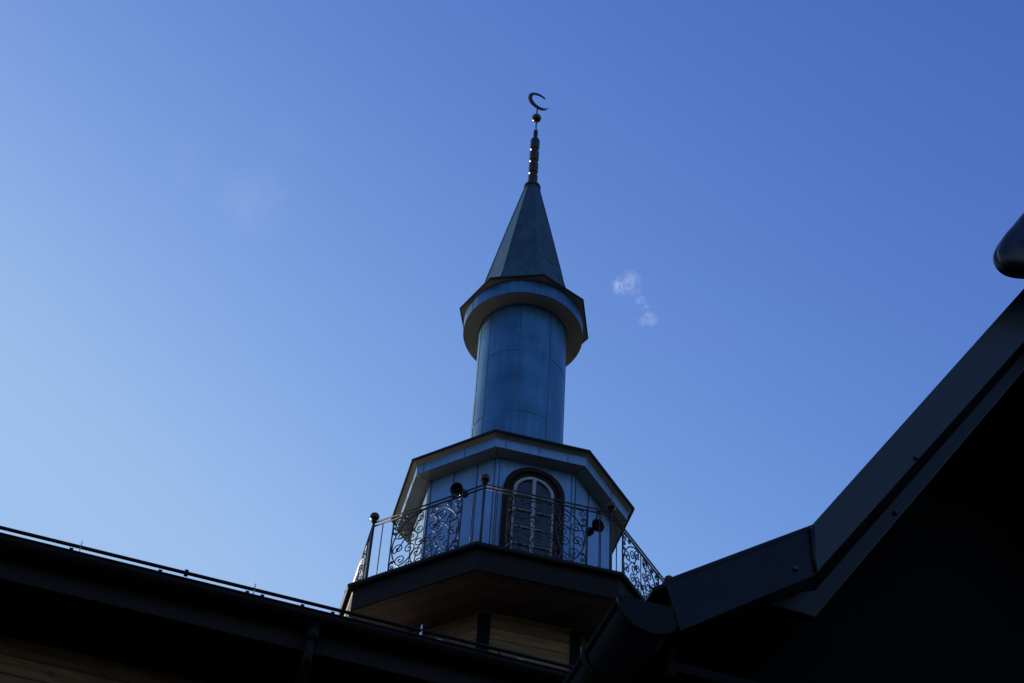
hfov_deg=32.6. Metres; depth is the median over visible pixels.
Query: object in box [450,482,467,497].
horn loudspeaker
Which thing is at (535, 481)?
window
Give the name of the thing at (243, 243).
sky
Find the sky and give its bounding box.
[0,0,1023,613]
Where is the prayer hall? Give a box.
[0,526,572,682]
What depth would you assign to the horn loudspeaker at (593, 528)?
19.26 m
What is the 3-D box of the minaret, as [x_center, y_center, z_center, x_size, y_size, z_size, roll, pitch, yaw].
[0.086,0.799,22.623,3.890,13.621,3.890,13,-47,-9]
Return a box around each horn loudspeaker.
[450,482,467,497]
[585,508,603,536]
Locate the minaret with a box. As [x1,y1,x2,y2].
[338,92,671,670]
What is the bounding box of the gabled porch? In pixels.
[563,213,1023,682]
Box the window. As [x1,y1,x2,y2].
[499,467,564,558]

